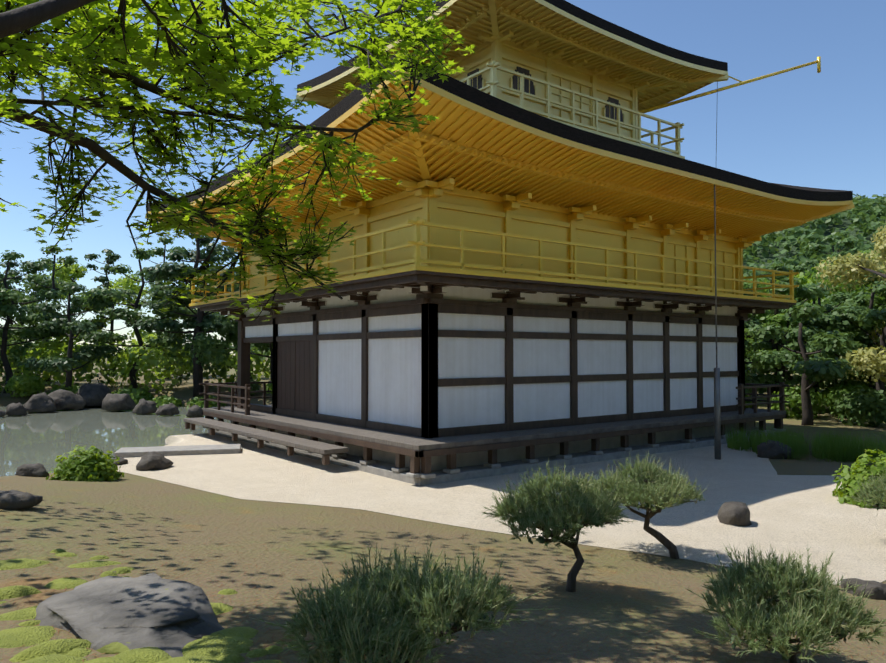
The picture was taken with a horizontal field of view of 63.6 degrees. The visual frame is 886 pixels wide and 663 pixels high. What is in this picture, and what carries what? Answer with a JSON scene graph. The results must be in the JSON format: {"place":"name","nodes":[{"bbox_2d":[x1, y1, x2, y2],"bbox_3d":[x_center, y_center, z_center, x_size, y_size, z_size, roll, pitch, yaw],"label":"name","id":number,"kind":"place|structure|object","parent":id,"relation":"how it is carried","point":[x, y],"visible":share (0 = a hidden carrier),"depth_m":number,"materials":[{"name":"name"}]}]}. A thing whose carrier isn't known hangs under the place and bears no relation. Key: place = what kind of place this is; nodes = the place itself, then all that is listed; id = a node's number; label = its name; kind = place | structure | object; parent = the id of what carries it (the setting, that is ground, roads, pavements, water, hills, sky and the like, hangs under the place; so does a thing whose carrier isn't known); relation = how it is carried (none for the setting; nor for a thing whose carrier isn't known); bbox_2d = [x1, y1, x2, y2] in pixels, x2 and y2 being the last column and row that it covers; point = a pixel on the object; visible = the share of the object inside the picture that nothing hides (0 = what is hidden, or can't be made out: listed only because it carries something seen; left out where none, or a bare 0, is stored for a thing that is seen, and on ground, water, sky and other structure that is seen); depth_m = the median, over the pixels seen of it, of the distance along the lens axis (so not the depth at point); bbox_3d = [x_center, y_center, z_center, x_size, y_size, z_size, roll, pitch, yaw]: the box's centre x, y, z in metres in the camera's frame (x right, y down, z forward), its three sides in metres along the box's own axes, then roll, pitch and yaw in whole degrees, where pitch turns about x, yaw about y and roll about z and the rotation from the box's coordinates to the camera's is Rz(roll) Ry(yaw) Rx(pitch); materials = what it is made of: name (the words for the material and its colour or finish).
{"place":"outdoors","nodes":[
{"label":"outdoors","id":0,"kind":"place"},
{"bbox_2d":[0,405,234,476],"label":"pond water","id":1,"kind":"structure","parent":0,"point":[47,439],"depth_m":25.13,"materials":[{"name":"grey liquid"}]},
{"bbox_2d":[0,410,4,416],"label":"shore rock","id":2,"kind":"object","parent":1,"relation":"on","point":[2,413],"visible":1,"depth_m":31.11,"materials":[{"name":"grey stone"}]},
{"bbox_2d":[5,402,27,415],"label":"shore rock","id":3,"kind":"object","parent":1,"relation":"on","point":[15,409],"visible":1,"depth_m":31.63,"materials":[{"name":"grey stone"}]},
{"bbox_2d":[23,392,56,411],"bbox_3d":[-18.936,3.313,33.664,1.423,0.902,1.225,2,-2,-44],"label":"shore rock","id":4,"kind":"object","parent":1,"relation":"on","point":[42,402],"visible":0.92,"depth_m":33.30,"materials":[{"name":"grey stone"}]},
{"bbox_2d":[48,389,85,409],"bbox_3d":[-18.544,3.308,35.116,1.762,0.979,1.594,0,-2,3],"label":"shore rock","id":5,"kind":"object","parent":1,"relation":"in","point":[64,399],"visible":0.77,"depth_m":34.66,"materials":[{"name":"grey stone"}]},
{"bbox_2d":[76,383,111,406],"bbox_3d":[-18.263,3.263,37.195,1.886,1.163,2.214,1,-2,-21],"label":"shore rock","id":6,"kind":"object","parent":1,"relation":"on","point":[93,394],"visible":0.62,"depth_m":36.60,"materials":[{"name":"grey stone"}]},
{"bbox_2d":[101,393,135,410],"bbox_3d":[-15.794,3.393,34.702,1.679,0.796,1.320,-2,-2,41],"label":"shore rock","id":7,"kind":"object","parent":1,"relation":"on","point":[115,402],"visible":1,"depth_m":34.23,"materials":[{"name":"grey stone"}]},
{"bbox_2d":[132,399,156,413],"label":"shore rock","id":8,"kind":"object","parent":1,"relation":"on","point":[143,406],"visible":0.96,"depth_m":32.50,"materials":[{"name":"grey stone"}]},
{"bbox_2d":[155,403,179,415],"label":"shore rock","id":9,"kind":"object","parent":1,"relation":"on","point":[170,409],"visible":1,"depth_m":31.76,"materials":[{"name":"grey stone"}]},
{"bbox_2d":[186,405,203,416],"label":"shore rock","id":10,"kind":"object","parent":1,"relation":"on","point":[195,410],"visible":0.88,"depth_m":30.95,"materials":[{"name":"grey stone"}]},
{"bbox_2d":[0,0,476,321],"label":"maple","id":11,"kind":"object","parent":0,"point":[220,70],"depth_m":5.31,"materials":[{"name":"green plant"}]},
{"bbox_2d":[0,355,885,662],"bbox_3d":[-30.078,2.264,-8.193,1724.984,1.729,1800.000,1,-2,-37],"label":"ground","id":12,"kind":"structure","parent":0,"point":[172,513],"depth_m":7.28,"materials":[{"name":"brown soil"}]},
{"bbox_2d":[0,490,42,509],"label":"shore rock","id":13,"kind":"object","parent":12,"relation":"on","point":[14,500],"visible":1,"depth_m":9.06,"materials":[{"name":"grey stone"}]},
{"bbox_2d":[15,463,49,476],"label":"shore rock","id":14,"kind":"object","parent":12,"relation":"on","point":[34,470],"visible":0.9,"depth_m":13.63,"materials":[{"name":"grey stone"}]},
{"bbox_2d":[35,572,224,657],"bbox_3d":[-2.026,1.904,4.718,1.009,0.199,1.828,2,-3,-45],"label":"boulder","id":15,"kind":"object","parent":12,"relation":"on","point":[118,615],"visible":0.85,"depth_m":4.63,"materials":[{"name":"grey stone"}]},
{"bbox_2d":[0,548,364,662],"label":"moss cushions","id":16,"kind":"object","parent":12,"relation":"on","point":[229,645],"visible":0.69,"depth_m":4.27,"materials":[{"name":"green plant"}]},
{"bbox_2d":[0,249,882,397],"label":"tree foliage","id":17,"kind":"object","parent":12,"relation":"on","point":[25,382],"visible":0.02,"depth_m":41.74,"materials":[{"name":"green plant"}]},
{"bbox_2d":[0,233,885,425],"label":"tree trunks","id":18,"kind":"object","parent":12,"relation":"on","point":[807,410],"visible":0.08,"depth_m":39.42,"materials":[{"name":"brown plant"}]},
{"bbox_2d":[26,250,885,418],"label":"tree foliage","id":19,"kind":"object","parent":18,"relation":"attached to","point":[794,393],"visible":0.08,"depth_m":36.65,"materials":[{"name":"green plant"}]},
{"bbox_2d":[814,223,885,383],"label":"tree foliage","id":20,"kind":"object","parent":18,"relation":"attached to","point":[873,360],"visible":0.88,"depth_m":26.33,"materials":[{"name":"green plant"}]},
{"bbox_2d":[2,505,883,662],"bbox_3d":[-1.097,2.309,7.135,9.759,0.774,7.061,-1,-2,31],"label":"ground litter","id":21,"kind":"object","parent":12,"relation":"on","point":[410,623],"visible":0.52,"depth_m":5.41,"materials":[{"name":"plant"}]},
{"bbox_2d":[0,232,885,426],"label":"pine tree","id":22,"kind":"object","parent":12,"relation":"on","point":[826,366],"depth_m":38.45,"materials":[{"name":"green plant"}]},
{"bbox_2d":[22,424,885,463],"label":"shore grass","id":23,"kind":"structure","parent":12,"relation":"on","point":[853,450],"depth_m":17.23,"materials":[{"name":"green plant"}]},
{"bbox_2d":[46,445,885,508],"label":"shrubs","id":24,"kind":"object","parent":12,"relation":"on","point":[90,465],"visible":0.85,"depth_m":13.16,"materials":[{"name":"green plant"}]},
{"bbox_2d":[185,270,795,473],"bbox_3d":[1.085,1.091,22.152,14.330,3.850,12.670,1,-2,-37],"label":"frame","id":25,"kind":"object","parent":12,"relation":"on","point":[430,304],"visible":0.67,"depth_m":17.08,"materials":[{"name":"brown wood"}]},
{"bbox_2d":[277,341,312,412],"bbox_3d":[-3.997,1.203,19.505,0.095,1.880,2.280,1,-2,-37],"label":"wooden door","id":26,"kind":"structure","parent":25,"relation":"attached to","point":[287,384],"depth_m":19.45,"materials":[{"name":"brown wood"}]},
{"bbox_2d":[184,405,785,454],"bbox_3d":[1.118,2.587,21.847,14.130,0.400,11.760,1,-2,-37],"label":"wooden veranda","id":27,"kind":"object","parent":25,"relation":"attached to","point":[412,442],"visible":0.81,"depth_m":16.54,"materials":[{"name":"brown wood"}]},
{"bbox_2d":[220,286,754,314],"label":"support brackets","id":28,"kind":"object","parent":25,"relation":"attached to","point":[445,289],"visible":0.19,"depth_m":16.82,"materials":[{"name":"brown wood"}]},
{"bbox_2d":[244,286,738,427],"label":"white wall panels","id":29,"kind":"object","parent":25,"relation":"attached to","point":[394,380],"visible":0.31,"depth_m":16.85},
{"bbox_2d":[186,178,798,306],"bbox_3d":[1.220,-1.825,22.346,14.270,1.990,12.950,1,-2,-37],"label":"balcony story","id":30,"kind":"object","parent":25,"relation":"on","point":[445,226],"visible":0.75,"depth_m":16.71,"materials":[{"name":"gold metal"}]},
{"bbox_2d":[145,78,854,241],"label":"roof rafters","id":31,"kind":"object","parent":30,"relation":"on","point":[749,224],"visible":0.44,"depth_m":15.73,"materials":[{"name":"gold metal"}]},
{"bbox_2d":[148,182,846,202],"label":"roof top","id":32,"kind":"structure","parent":31,"relation":"on","point":[812,189],"depth_m":21.02,"materials":[{"name":"black wood"}]},
{"bbox_2d":[148,53,852,210],"bbox_3d":[1.357,-3.814,22.230,16.330,0.740,14.560,1,-2,-37],"label":"roof edge","id":33,"kind":"object","parent":31,"relation":"attached to","point":[458,88],"visible":0.35,"depth_m":14.46,"materials":[{"name":"black wood"}]},
{"bbox_2d":[148,70,852,235],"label":"roof soffit","id":34,"kind":"structure","parent":31,"relation":"attached to","point":[458,101],"depth_m":14.36,"materials":[{"name":"gold metal"}]},
{"bbox_2d":[436,29,684,158],"bbox_3d":[1.834,-5.952,21.522,7.550,2.530,7.550,1,-2,-37],"label":"upper story","id":35,"kind":"object","parent":31,"relation":"on","point":[572,93],"visible":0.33,"depth_m":18.83,"materials":[{"name":"gold metal"}]},
{"bbox_2d":[296,0,728,110],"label":"roof rafters","id":36,"kind":"object","parent":35,"relation":"on","point":[679,83],"visible":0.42,"depth_m":18.48,"materials":[{"name":"gold metal"}]},
{"bbox_2d":[297,0,727,110],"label":"roof soffit","id":37,"kind":"structure","parent":36,"relation":"attached to","point":[553,8],"depth_m":17.91,"materials":[{"name":"gold metal"}]},
{"bbox_2d":[465,66,622,121],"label":"windows","id":38,"kind":"structure","parent":35,"relation":"in","point":[532,89],"depth_m":18.41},
{"bbox_3d":[1.834,-8.606,21.605,9.150,2.280,9.150,1,-2,-37],"label":"roof","id":39,"kind":"object","parent":35,"relation":"on","visible":0},
{"bbox_2d":[297,0,727,92],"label":"roof edge","id":40,"kind":"object","parent":39,"relation":"attached to","point":[588,17],"visible":0.29,"depth_m":18.54,"materials":[{"name":"black wood"}]},
{"bbox_2d":[638,56,820,112],"bbox_3d":[8.083,-7.070,20.773,5.480,1.543,0.143,0,-2,8],"label":"pavilion gold pole","id":41,"kind":"object","parent":39,"relation":"attached to","point":[818,61],"visible":0.79,"depth_m":20.71,"materials":[{"name":"gold metal"}]},
{"bbox_2d":[202,426,785,485],"bbox_3d":[1.357,3.077,22.014,13.630,0.290,11.860,1,-2,-37],"label":"pavilion stone base","id":42,"kind":"object","parent":12,"relation":"on","point":[388,470],"visible":0.25,"depth_m":15.73,"materials":[{"name":"grey stone"}]},
{"bbox_2d":[260,453,885,662],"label":"pine","id":43,"kind":"object","parent":12,"relation":"on","point":[755,647],"depth_m":4.43,"materials":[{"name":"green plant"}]},
{"bbox_2d":[249,451,885,662],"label":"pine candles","id":44,"kind":"object","parent":43,"relation":"attached to","point":[457,607],"visible":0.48,"depth_m":4.40},
{"bbox_2d":[757,440,793,458],"bbox_3d":[8.036,2.844,17.283,0.817,0.411,1.082,-1,-2,23],"label":"rock","id":45,"kind":"object","parent":12,"relation":"on","point":[772,449],"visible":0.79,"depth_m":16.95,"materials":[{"name":"grey stone"}]},
{"bbox_2d":[840,578,885,599],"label":"edge rock","id":46,"kind":"object","parent":12,"relation":"on","point":[876,589],"visible":0.67,"depth_m":7.13,"materials":[{"name":"grey stone"}]},
{"bbox_2d":[0,0,885,354],"label":"sky","id":47,"kind":"structure","parent":0,"point":[803,127],"materials":[{"name":"blue"}]},
{"bbox_2d":[230,420,753,470],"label":"pavilion plinth wall","id":48,"kind":"structure","parent":0,"point":[481,457],"depth_m":16.41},
{"bbox_2d":[111,433,885,584],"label":"gravel path","id":49,"kind":"structure","parent":0,"point":[801,513],"depth_m":12.16,"materials":[{"name":"beige gravel"}]},
{"bbox_2d":[111,456,127,465],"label":"shore rock","id":50,"kind":"object","parent":49,"relation":"on","point":[122,461],"visible":0.38,"depth_m":16.10,"materials":[{"name":"grey stone"}]},
{"bbox_2d":[136,451,172,470],"bbox_3d":[-6.261,2.800,15.546,0.647,0.371,0.897,0,-2,8],"label":"shore rock","id":51,"kind":"object","parent":49,"relation":"on","point":[153,460],"visible":0.9,"depth_m":15.28,"materials":[{"name":"grey stone"}]},
{"bbox_2d":[114,444,240,457],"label":"stone slab","id":52,"kind":"structure","parent":49,"relation":"on","point":[126,452],"depth_m":17.60,"materials":[{"name":"grey stone"}]},
{"bbox_2d":[714,81,720,459],"bbox_3d":[7.003,-2.235,18.832,0.510,10.610,3.981,-1,-2,22],"label":"lightning mast","id":53,"kind":"object","parent":49,"relation":"on","point":[717,432],"visible":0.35,"depth_m":16.82,"materials":[{"name":"metal"}]},
{"bbox_2d":[717,501,751,526],"bbox_3d":[4.304,2.663,10.446,0.485,0.320,0.416,1,-2,-21],"label":"rock on gravel","id":54,"kind":"object","parent":49,"relation":"on","point":[734,513],"visible":0.83,"depth_m":10.32,"materials":[{"name":"grey stone"}]},
{"bbox_2d":[743,210,880,282],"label":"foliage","id":55,"kind":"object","parent":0,"point":[845,224],"depth_m":265.16,"materials":[{"name":"green plant"}]},
{"bbox_2d":[743,194,885,284],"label":"tree foliage","id":56,"kind":"object","parent":55,"relation":"on","point":[863,209],"visible":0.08,"depth_m":260.25,"materials":[{"name":"green plant"}]}
]}

